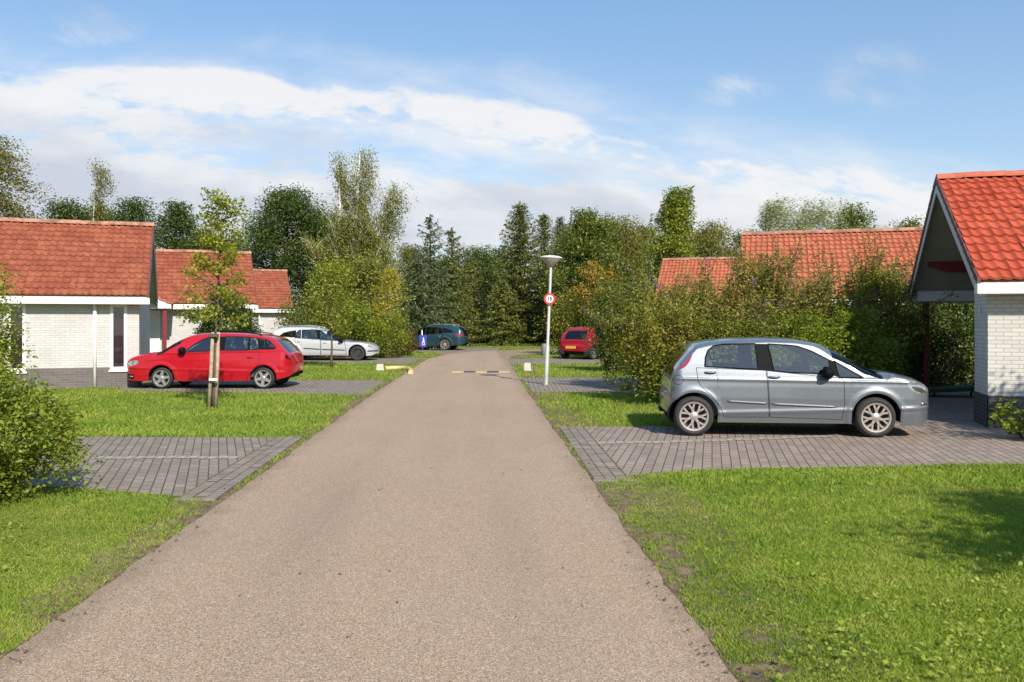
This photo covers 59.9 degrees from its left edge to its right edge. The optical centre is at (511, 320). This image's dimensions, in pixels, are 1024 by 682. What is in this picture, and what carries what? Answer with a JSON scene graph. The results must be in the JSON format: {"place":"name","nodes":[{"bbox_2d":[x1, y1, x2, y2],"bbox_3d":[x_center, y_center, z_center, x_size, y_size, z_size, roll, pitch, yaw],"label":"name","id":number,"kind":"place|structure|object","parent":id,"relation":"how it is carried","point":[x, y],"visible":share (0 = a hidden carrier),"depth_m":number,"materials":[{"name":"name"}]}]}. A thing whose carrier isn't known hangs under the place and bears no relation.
{"place":"outdoors","nodes":[
{"label":"outdoors","id":0,"kind":"place"},
{"bbox_2d":[5,437,303,498],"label":"driveway","id":1,"kind":"structure","parent":0,"point":[175,476],"depth_m":10.48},
{"bbox_2d":[91,456,239,458],"bbox_3d":[-4.217,1.667,10.844,1.750,0.001,0.250,0,0,0],"label":"parking line","id":2,"kind":"object","parent":1,"relation":"on","point":[140,457],"visible":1,"depth_m":10.82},
{"bbox_2d":[178,437,301,498],"bbox_3d":[-3.061,1.669,10.522,0.399,0.001,4.438,0,0,-3],"label":"driveway joint","id":3,"kind":"object","parent":1,"relation":"on","point":[227,491],"visible":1,"depth_m":9.76,"materials":[{"name":"soil"}]},
{"bbox_2d":[181,437,301,497],"bbox_3d":[-3.053,1.663,10.512,0.344,0.004,4.407,0,0,-3],"label":"driveway edge","id":4,"kind":"object","parent":3,"relation":"on","point":[223,481],"visible":0.98,"depth_m":9.87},
{"bbox_2d":[120,380,383,394],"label":"driveway","id":5,"kind":"structure","parent":0,"point":[356,387],"depth_m":22.21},
{"bbox_2d":[127,330,302,388],"bbox_3d":[-7.511,0.966,22.594,4.243,1.415,2.047,0,0,0],"label":"estate car","id":6,"kind":"object","parent":5,"relation":"on","point":[270,360],"visible":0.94,"depth_m":21.76,"materials":[{"name":"red paint"}]},
{"bbox_2d":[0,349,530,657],"bbox_3d":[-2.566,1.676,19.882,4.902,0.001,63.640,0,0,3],"label":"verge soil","id":7,"kind":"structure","parent":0,"point":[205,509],"depth_m":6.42,"materials":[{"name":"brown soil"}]},
{"bbox_2d":[174,498,216,500],"bbox_3d":[-2.955,1.670,8.302,0.380,0.020,0.050,0,0,0],"label":"driveway edging","id":8,"kind":"object","parent":7,"relation":"on","point":[203,499],"visible":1,"depth_m":8.28,"materials":[{"name":"concrete"}]},
{"bbox_2d":[303,357,420,363],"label":"driveway","id":9,"kind":"structure","parent":0,"point":[401,360],"depth_m":38.19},
{"bbox_2d":[272,325,379,360],"bbox_3d":[-7.980,0.935,37.904,4.624,1.476,2.145,0,0,0],"label":"estate car","id":10,"kind":"object","parent":9,"relation":"on","point":[304,344],"visible":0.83,"depth_m":37.06,"materials":[{"name":"white metal"}]},
{"bbox_2d":[0,349,737,681],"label":"road","id":11,"kind":"structure","parent":0,"point":[451,583],"depth_m":5.79,"materials":[{"name":"grey asphalt"}]},
{"bbox_2d":[0,398,781,681],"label":"leaf litter","id":12,"kind":"object","parent":11,"relation":"on","point":[664,599],"visible":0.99,"depth_m":5.15,"materials":[{"name":"brown plant"}]},
{"bbox_2d":[384,366,413,373],"bbox_3d":[-3.479,1.625,29.197,0.729,0.170,2.829,0,0,-24],"label":"kerb log","id":13,"kind":"object","parent":11,"relation":"on","point":[409,370],"visible":0.84,"depth_m":30.20,"materials":[{"name":"yellow paint"}]},
{"bbox_2d":[452,371,509,372],"bbox_3d":[-0.989,1.648,28.669,1.856,0.040,0.320,0,0,0],"label":"speed bump","id":14,"kind":"object","parent":11,"relation":"on","point":[480,371],"visible":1,"depth_m":28.57},
{"bbox_2d":[397,348,497,354],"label":"driveway","id":15,"kind":"structure","parent":0,"point":[452,351],"depth_m":49.66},
{"bbox_2d":[396,324,468,349],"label":"estate car","id":16,"kind":"object","parent":15,"relation":"on","point":[448,336],"visible":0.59,"depth_m":50.01,"materials":[{"name":"teal paint"}]},
{"bbox_2d":[0,324,1023,681],"bbox_3d":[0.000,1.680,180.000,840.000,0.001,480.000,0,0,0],"label":"ground","id":17,"kind":"structure","parent":0,"point":[128,510],"depth_m":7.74,"materials":[{"name":"green plant"}]},
{"bbox_2d":[0,261,39,390],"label":"shrub","id":18,"kind":"object","parent":17,"relation":"on","point":[5,343],"visible":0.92,"depth_m":16.62,"materials":[{"name":"green plant"}]},
{"bbox_2d":[0,134,60,217],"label":"tree","id":19,"kind":"object","parent":17,"relation":"on","point":[8,204],"visible":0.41,"depth_m":40.09,"materials":[{"name":"green plant"}]},
{"bbox_2d":[0,363,106,499],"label":"shrub","id":20,"kind":"object","parent":17,"relation":"on","point":[28,410],"visible":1,"depth_m":8.34,"materials":[{"name":"green plant"}]},
{"bbox_2d":[37,195,96,219],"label":"tree","id":21,"kind":"object","parent":17,"relation":"on","point":[65,211],"visible":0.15,"depth_m":49.52,"materials":[{"name":"green plant"}]},
{"bbox_2d":[0,217,158,389],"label":"house","id":22,"kind":"structure","parent":17,"relation":"on","point":[89,299],"depth_m":22.41,"materials":[{"name":"beige brick"}]},
{"bbox_2d":[7,304,26,373],"bbox_3d":[-12.063,0.435,21.668,0.460,1.710,0.233,0,0,-20],"label":"window","id":23,"kind":"structure","parent":22,"relation":"in","point":[22,306],"depth_m":21.68,"materials":[{"name":"white paint"}]},
{"bbox_2d":[109,304,126,371],"bbox_3d":[-9.927,0.435,22.446,0.455,1.710,0.234,0,0,-20],"label":"window","id":24,"kind":"structure","parent":22,"relation":"in","point":[118,312],"depth_m":22.49,"materials":[{"name":"white paint"}]},
{"bbox_2d":[84,158,119,220],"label":"birch tree","id":25,"kind":"object","parent":17,"relation":"on","point":[95,198],"visible":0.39,"depth_m":46.96,"materials":[{"name":"green plant"}]},
{"bbox_2d":[80,205,127,220],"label":"tree","id":26,"kind":"object","parent":17,"relation":"on","point":[111,211],"visible":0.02,"depth_m":55.68,"materials":[{"name":"green plant"}]},
{"bbox_2d":[105,194,168,248],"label":"tree","id":27,"kind":"object","parent":17,"relation":"on","point":[134,212],"visible":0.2,"depth_m":55.62,"materials":[{"name":"green plant"}]},
{"bbox_2d":[149,197,205,249],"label":"tree","id":28,"kind":"object","parent":17,"relation":"on","point":[178,216],"visible":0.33,"depth_m":57.44,"materials":[{"name":"green plant"}]},
{"bbox_2d":[150,249,257,352],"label":"house","id":29,"kind":"structure","parent":17,"relation":"on","point":[166,331],"depth_m":33.12,"materials":[{"name":"tile"}]},
{"bbox_2d":[150,310,159,352],"bbox_3d":[-13.224,0.645,31.838,1.150,2.030,0.065,0,0,-20],"label":"door","id":30,"kind":"structure","parent":29,"relation":"in","point":[154,314],"depth_m":31.94,"materials":[{"name":"white paint"}]},
{"bbox_2d":[186,224,226,249],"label":"tree","id":31,"kind":"object","parent":17,"relation":"on","point":[207,247],"visible":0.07,"depth_m":61.38,"materials":[{"name":"green plant"}]},
{"bbox_2d":[207,332,213,407],"bbox_3d":[-5.764,0.951,17.001,0.144,1.462,0.070,0,0,0],"label":"tree stake","id":32,"kind":"object","parent":17,"relation":"on","point":[210,372],"visible":0.89,"depth_m":16.97,"materials":[{"name":"brown wood"}]},
{"bbox_2d":[173,187,255,407],"bbox_3d":[-5.828,-0.430,17.160,1.680,4.222,1.494,0,0,0],"label":"young tree","id":33,"kind":"object","parent":17,"relation":"on","point":[218,244],"visible":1,"depth_m":17.05,"materials":[{"name":"green plant"}]},
{"bbox_2d":[214,332,219,407],"bbox_3d":[-5.677,0.951,17.101,0.119,1.460,0.070,0,0,0],"label":"tree stake","id":34,"kind":"object","parent":17,"relation":"on","point":[217,367],"visible":0.94,"depth_m":17.07,"materials":[{"name":"brown wood"}]},
{"bbox_2d":[190,281,263,347],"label":"shrub","id":35,"kind":"object","parent":17,"relation":"on","point":[208,327],"visible":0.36,"depth_m":29.24,"materials":[{"name":"green plant"}]},
{"bbox_2d":[219,231,252,258],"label":"tree","id":36,"kind":"object","parent":17,"relation":"on","point":[237,243],"visible":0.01,"depth_m":63.67,"materials":[{"name":"green plant"}]},
{"bbox_2d":[251,269,293,347],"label":"house","id":37,"kind":"structure","parent":17,"relation":"on","point":[272,286],"depth_m":46.75,"materials":[{"name":"tile"}]},
{"bbox_2d":[230,182,341,321],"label":"oak tree","id":38,"kind":"object","parent":17,"relation":"on","point":[271,233],"visible":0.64,"depth_m":58.85,"materials":[{"name":"green plant"}]},
{"bbox_2d":[271,282,335,357],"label":"shrub","id":39,"kind":"object","parent":17,"relation":"on","point":[291,315],"visible":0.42,"depth_m":39.77,"materials":[{"name":"green plant"}]},
{"bbox_2d":[270,209,367,322],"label":"oak tree","id":40,"kind":"object","parent":17,"relation":"on","point":[320,246],"visible":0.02,"depth_m":63.38,"materials":[{"name":"green plant"}]},
{"bbox_2d":[290,256,361,367],"bbox_3d":[-6.570,-0.351,31.688,2.339,4.065,2.243,0,0,0],"label":"young tree","id":41,"kind":"object","parent":17,"relation":"on","point":[331,272],"visible":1,"depth_m":31.62,"materials":[{"name":"green plant"}]},
{"bbox_2d":[304,289,381,357],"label":"shrub","id":42,"kind":"object","parent":17,"relation":"on","point":[359,332],"visible":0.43,"depth_m":40.19,"materials":[{"name":"green plant"}]},
{"bbox_2d":[295,145,417,336],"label":"birch tree","id":43,"kind":"object","parent":17,"relation":"on","point":[353,236],"visible":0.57,"depth_m":45.70,"materials":[{"name":"green plant"}]},
{"bbox_2d":[322,252,418,342],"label":"tree","id":44,"kind":"object","parent":17,"relation":"on","point":[363,269],"visible":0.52,"depth_m":43.56,"materials":[{"name":"green plant"}]},
{"bbox_2d":[366,266,406,356],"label":"young tree","id":45,"kind":"object","parent":17,"relation":"on","point":[395,281],"visible":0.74,"depth_m":40.90,"materials":[{"name":"green plant"}]},
{"bbox_2d":[363,306,415,357],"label":"shrub","id":46,"kind":"object","parent":17,"relation":"on","point":[387,347],"visible":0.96,"depth_m":39.78,"materials":[{"name":"green plant"}]},
{"bbox_2d":[390,324,420,355],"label":"shrub","id":47,"kind":"object","parent":17,"relation":"on","point":[414,340],"visible":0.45,"depth_m":42.27,"materials":[{"name":"green plant"}]},
{"bbox_2d":[385,242,439,323],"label":"tree","id":48,"kind":"object","parent":17,"relation":"on","point":[409,253],"visible":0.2,"depth_m":69.36,"materials":[{"name":"green plant"}]},
{"bbox_2d":[388,260,457,349],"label":"spruce tree","id":49,"kind":"object","parent":17,"relation":"on","point":[417,311],"visible":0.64,"depth_m":51.72,"materials":[{"name":"green plant"}]},
{"bbox_2d":[419,330,426,351],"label":"sign","id":50,"kind":"object","parent":17,"relation":"on","point":[423,341],"visible":0.93,"depth_m":46.33,"materials":[{"name":"blue metal"}]},
{"bbox_2d":[398,214,475,346],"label":"spruce tree","id":51,"kind":"object","parent":17,"relation":"on","point":[428,250],"visible":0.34,"depth_m":57.76,"materials":[{"name":"green plant"}]},
{"bbox_2d":[433,228,487,343],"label":"spruce tree","id":52,"kind":"object","parent":17,"relation":"on","point":[461,305],"visible":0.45,"depth_m":60.75,"materials":[{"name":"green plant"}]},
{"bbox_2d":[438,243,507,326],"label":"tree","id":53,"kind":"object","parent":17,"relation":"on","point":[483,261],"visible":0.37,"depth_m":90.83,"materials":[{"name":"green plant"}]},
{"bbox_2d":[454,258,494,342],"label":"spruce tree","id":54,"kind":"object","parent":17,"relation":"on","point":[470,263],"visible":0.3,"depth_m":65.78,"materials":[{"name":"green plant"}]},
{"bbox_2d":[469,323,490,342],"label":"shrub","id":55,"kind":"object","parent":17,"relation":"on","point":[475,333],"visible":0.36,"depth_m":61.84,"materials":[{"name":"green plant"}]},
{"bbox_2d":[466,245,515,328],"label":"tree","id":56,"kind":"object","parent":17,"relation":"on","point":[496,254],"visible":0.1,"depth_m":95.04,"materials":[{"name":"green plant"}]},
{"bbox_2d":[472,280,532,345],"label":"spruce tree","id":57,"kind":"object","parent":17,"relation":"on","point":[503,335],"visible":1,"depth_m":59.55,"materials":[{"name":"green plant"}]},
{"bbox_2d":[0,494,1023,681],"bbox_3d":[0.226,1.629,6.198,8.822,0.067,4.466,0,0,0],"label":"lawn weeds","id":58,"kind":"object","parent":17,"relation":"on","point":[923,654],"visible":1,"depth_m":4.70,"materials":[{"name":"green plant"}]},
{"bbox_2d":[482,201,555,345],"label":"spruce tree","id":59,"kind":"object","parent":17,"relation":"on","point":[521,286],"visible":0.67,"depth_m":61.53,"materials":[{"name":"green plant"}]},
{"bbox_2d":[526,307,565,345],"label":"shrub","id":60,"kind":"object","parent":17,"relation":"on","point":[538,331],"visible":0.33,"depth_m":59.77,"materials":[{"name":"green plant"}]},
{"bbox_2d":[525,213,571,341],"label":"spruce tree","id":61,"kind":"object","parent":17,"relation":"on","point":[544,225],"visible":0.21,"depth_m":65.75,"materials":[{"name":"green plant"}]},
{"bbox_2d":[539,221,582,324],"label":"tree","id":62,"kind":"object","parent":17,"relation":"on","point":[566,253],"visible":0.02,"depth_m":73.58,"materials":[{"name":"green plant"}]},
{"bbox_2d":[549,216,575,320],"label":"spruce tree","id":63,"kind":"object","parent":17,"relation":"on","point":[559,222],"visible":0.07,"depth_m":67.91,"materials":[{"name":"green plant"}]},
{"bbox_2d":[534,287,613,354],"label":"shrub","id":64,"kind":"object","parent":17,"relation":"on","point":[573,317],"visible":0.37,"depth_m":43.70,"materials":[{"name":"green plant"}]},
{"bbox_2d":[538,205,635,329],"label":"tree","id":65,"kind":"object","parent":17,"relation":"on","point":[590,232],"visible":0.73,"depth_m":56.07,"materials":[{"name":"green plant"}]},
{"bbox_2d":[572,258,622,321],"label":"young tree","id":66,"kind":"object","parent":17,"relation":"on","point":[592,275],"visible":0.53,"depth_m":42.38,"materials":[{"name":"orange plant"}]},
{"bbox_2d":[581,301,631,370],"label":"shrub","id":67,"kind":"object","parent":17,"relation":"on","point":[600,347],"visible":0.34,"depth_m":29.43,"materials":[{"name":"green plant"}]},
{"bbox_2d":[579,215,647,312],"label":"tree","id":68,"kind":"object","parent":17,"relation":"on","point":[620,240],"visible":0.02,"depth_m":63.52,"materials":[{"name":"green plant"}]},
{"bbox_2d":[580,264,655,355],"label":"shrub","id":69,"kind":"object","parent":17,"relation":"on","point":[618,286],"visible":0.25,"depth_m":40.61,"materials":[{"name":"green plant"}]},
{"bbox_2d":[596,213,654,324],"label":"tree","id":70,"kind":"object","parent":17,"relation":"on","point":[626,244],"visible":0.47,"depth_m":57.60,"materials":[{"name":"green plant"}]},
{"bbox_2d":[576,257,696,389],"bbox_3d":[3.443,0.050,21.718,3.022,3.283,2.350,0,0,-35],"label":"shrub","id":71,"kind":"object","parent":17,"relation":"on","point":[617,340],"visible":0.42,"depth_m":21.36,"materials":[{"name":"green plant"}]},
{"bbox_2d":[618,223,658,297],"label":"tree","id":72,"kind":"object","parent":17,"relation":"on","point":[643,230],"visible":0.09,"depth_m":65.52,"materials":[{"name":"green plant"}]},
{"bbox_2d":[606,287,726,401],"bbox_3d":[3.131,0.499,18.025,2.402,2.382,2.003,0,0,0],"label":"shrub","id":73,"kind":"object","parent":17,"relation":"on","point":[658,357],"visible":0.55,"depth_m":17.82,"materials":[{"name":"green plant"}]},
{"bbox_2d":[642,185,698,298],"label":"maple tree","id":74,"kind":"object","parent":17,"relation":"on","point":[674,214],"visible":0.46,"depth_m":47.51,"materials":[{"name":"green plant"}]},
{"bbox_2d":[648,278,730,358],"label":"shrub","id":75,"kind":"object","parent":17,"relation":"on","point":[687,295],"visible":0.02,"depth_m":22.60,"materials":[{"name":"green plant"}]},
{"bbox_2d":[654,257,737,318],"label":"house","id":76,"kind":"structure","parent":17,"relation":"on","point":[669,267],"depth_m":39.02,"materials":[{"name":"tile"}]},
{"bbox_2d":[620,249,787,362],"bbox_3d":[4.328,0.115,19.059,3.382,3.149,2.674,0,0,25],"label":"shrub","id":77,"kind":"object","parent":17,"relation":"on","point":[729,297],"visible":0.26,"depth_m":18.77,"materials":[{"name":"green plant"}]},
{"bbox_2d":[685,218,739,256],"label":"tree","id":78,"kind":"object","parent":17,"relation":"on","point":[712,238],"visible":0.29,"depth_m":55.24,"materials":[{"name":"green plant"}]},
{"bbox_2d":[654,290,805,366],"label":"shrub","id":79,"kind":"object","parent":17,"relation":"on","point":[710,332],"visible":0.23,"depth_m":17.27,"materials":[{"name":"green plant"}]},
{"bbox_2d":[722,229,753,256],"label":"tree","id":80,"kind":"object","parent":17,"relation":"on","point":[738,242],"visible":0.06,"depth_m":65.90,"materials":[{"name":"green plant"}]},
{"bbox_2d":[706,273,779,332],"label":"shrub","id":81,"kind":"object","parent":17,"relation":"on","point":[717,300],"visible":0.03,"depth_m":22.09,"materials":[{"name":"green plant"}]},
{"bbox_2d":[710,226,847,360],"bbox_3d":[5.679,-0.233,19.519,2.478,3.847,2.799,0,0,-15],"label":"shrub","id":82,"kind":"object","parent":17,"relation":"on","point":[766,281],"visible":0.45,"depth_m":19.16,"materials":[{"name":"green plant"}]},
{"bbox_2d":[733,193,825,254],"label":"willow tree","id":83,"kind":"object","parent":17,"relation":"on","point":[771,214],"visible":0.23,"depth_m":47.51,"materials":[{"name":"green plant"}]},
{"bbox_2d":[758,265,845,336],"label":"shrub","id":84,"kind":"object","parent":17,"relation":"on","point":[797,290],"visible":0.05,"depth_m":21.94,"materials":[{"name":"green plant"}]},
{"bbox_2d":[734,300,884,370],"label":"shrub","id":85,"kind":"object","parent":17,"relation":"on","point":[810,337],"visible":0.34,"depth_m":17.60,"materials":[{"name":"green plant"}]},
{"bbox_2d":[757,241,892,365],"bbox_3d":[6.878,-0.029,19.783,2.790,3.436,2.691,0,0,-38],"label":"shrub","id":86,"kind":"object","parent":17,"relation":"on","point":[823,303],"visible":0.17,"depth_m":19.55,"materials":[{"name":"green plant"}]},
{"bbox_2d":[785,194,869,230],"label":"willow tree","id":87,"kind":"object","parent":17,"relation":"on","point":[820,217],"visible":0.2,"depth_m":47.67,"materials":[{"name":"green plant"}]},
{"bbox_2d":[830,202,876,228],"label":"tree","id":88,"kind":"object","parent":17,"relation":"on","point":[854,218],"visible":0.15,"depth_m":51.64,"materials":[{"name":"green plant"}]},
{"bbox_2d":[738,227,974,383],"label":"house","id":89,"kind":"structure","parent":17,"relation":"on","point":[841,242],"depth_m":26.77,"materials":[{"name":"tile"}]},
{"bbox_2d":[808,269,926,377],"bbox_3d":[7.139,0.315,18.415,2.244,2.754,2.544,0,0,15],"label":"shrub","id":90,"kind":"object","parent":17,"relation":"on","point":[881,360],"visible":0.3,"depth_m":17.83,"materials":[{"name":"green plant"}]},
{"bbox_2d":[822,227,959,376],"bbox_3d":[8.574,-0.228,20.397,2.646,3.837,2.606,0,0,0],"label":"shrub","id":91,"kind":"object","parent":17,"relation":"on","point":[872,282],"visible":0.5,"depth_m":20.10,"materials":[{"name":"green plant"}]},
{"bbox_2d":[888,215,924,227],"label":"tree","id":92,"kind":"object","parent":17,"relation":"on","point":[913,222],"visible":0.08,"depth_m":53.96,"materials":[{"name":"green plant"}]},
{"bbox_2d":[859,263,966,386],"bbox_3d":[9.486,0.144,21.653,2.771,3.098,1.871,0,0,0],"label":"shrub","id":93,"kind":"object","parent":17,"relation":"on","point":[916,369],"visible":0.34,"depth_m":21.34,"materials":[{"name":"green plant"}]},
{"bbox_2d":[896,283,974,386],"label":"shrub","id":94,"kind":"object","parent":17,"relation":"on","point":[955,323],"visible":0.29,"depth_m":22.16,"materials":[{"name":"green plant"}]},
{"bbox_2d":[934,303,974,384],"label":"shrub","id":95,"kind":"object","parent":17,"relation":"on","point":[961,381],"visible":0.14,"depth_m":22.69,"materials":[{"name":"green plant"}]},
{"bbox_2d":[905,170,1023,427],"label":"house","id":96,"kind":"structure","parent":17,"relation":"on","point":[971,246],"depth_m":14.93,"materials":[{"name":"tile"}]},
{"bbox_2d":[0,0,1023,322],"label":"sky","id":97,"kind":"structure","parent":0,"point":[552,107],"materials":[{"name":"blue"}]},
{"bbox_2d":[509,358,603,363],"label":"driveway","id":98,"kind":"structure","parent":0,"point":[556,360],"depth_m":36.32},
{"bbox_2d":[558,326,617,359],"bbox_3d":[3.817,0.960,39.698,2.024,1.425,4.084,0,0,40],"label":"hatchback car","id":99,"kind":"object","parent":98,"relation":"on","point":[571,342],"visible":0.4,"depth_m":38.41,"materials":[{"name":"paint"}]},
{"bbox_2d":[522,377,658,391],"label":"driveway","id":100,"kind":"structure","parent":0,"point":[585,384],"depth_m":23.08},
{"bbox_2d":[540,255,562,384],"bbox_3d":[1.024,-0.012,23.204,0.600,3.389,0.600,0,0,0],"label":"street lamp","id":101,"kind":"object","parent":100,"relation":"on","point":[550,261],"visible":0.99,"depth_m":23.16,"materials":[{"name":"metal"}]},
{"bbox_2d":[544,293,554,304],"bbox_3d":[0.979,-0.564,23.183,0.304,0.304,0.143,0,0,0],"label":"speed sign","id":102,"kind":"object","parent":101,"relation":"attached to","point":[549,298],"visible":1,"depth_m":23.12,"materials":[{"name":"red"}]},
{"bbox_2d":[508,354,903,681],"bbox_3d":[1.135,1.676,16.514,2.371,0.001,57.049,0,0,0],"label":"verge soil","id":103,"kind":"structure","parent":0,"point":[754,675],"depth_m":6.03,"materials":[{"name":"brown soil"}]},
{"bbox_2d":[559,391,1023,479],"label":"driveway","id":104,"kind":"structure","parent":0,"point":[935,438],"depth_m":11.90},
{"bbox_2d":[560,426,626,478],"bbox_3d":[0.979,1.663,11.659,0.344,0.004,4.684,0,0,-1],"label":"driveway edge","id":105,"kind":"object","parent":104,"relation":"on","point":[598,462],"visible":0.98,"depth_m":11.02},
{"bbox_2d":[559,427,628,478],"bbox_3d":[0.988,1.669,11.654,0.400,0.001,4.704,0,0,-1],"label":"driveway joint","id":106,"kind":"object","parent":104,"relation":"on","point":[614,462],"visible":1,"depth_m":10.99,"materials":[{"name":"soil"}]},
{"bbox_2d":[598,435,836,443],"bbox_3d":[2.938,1.667,12.447,3.623,0.001,0.307,0,0,-12],"label":"parking line","id":107,"kind":"object","parent":104,"relation":"on","point":[715,439],"visible":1,"depth_m":12.36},
{"bbox_2d":[658,337,928,436],"bbox_3d":[4.229,0.960,13.567,3.864,1.425,2.024,0,0,4],"label":"hatchback car","id":108,"kind":"object","parent":104,"relation":"on","point":[699,393],"visible":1,"depth_m":12.79,"materials":[{"name":"grey metal"}]},
{"bbox_2d":[927,377,974,396],"bbox_3d":[9.656,1.321,19.665,1.800,0.722,0.600,0,0,6],"label":"garden lounger","id":109,"kind":"object","parent":104,"relation":"on","point":[943,389],"visible":0.48,"depth_m":19.41,"materials":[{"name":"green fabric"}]},
{"bbox_2d":[987,398,1023,438],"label":"shrub","id":110,"kind":"object","parent":104,"relation":"on","point":[1007,424],"visible":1,"depth_m":12.61,"materials":[{"name":"green plant"}]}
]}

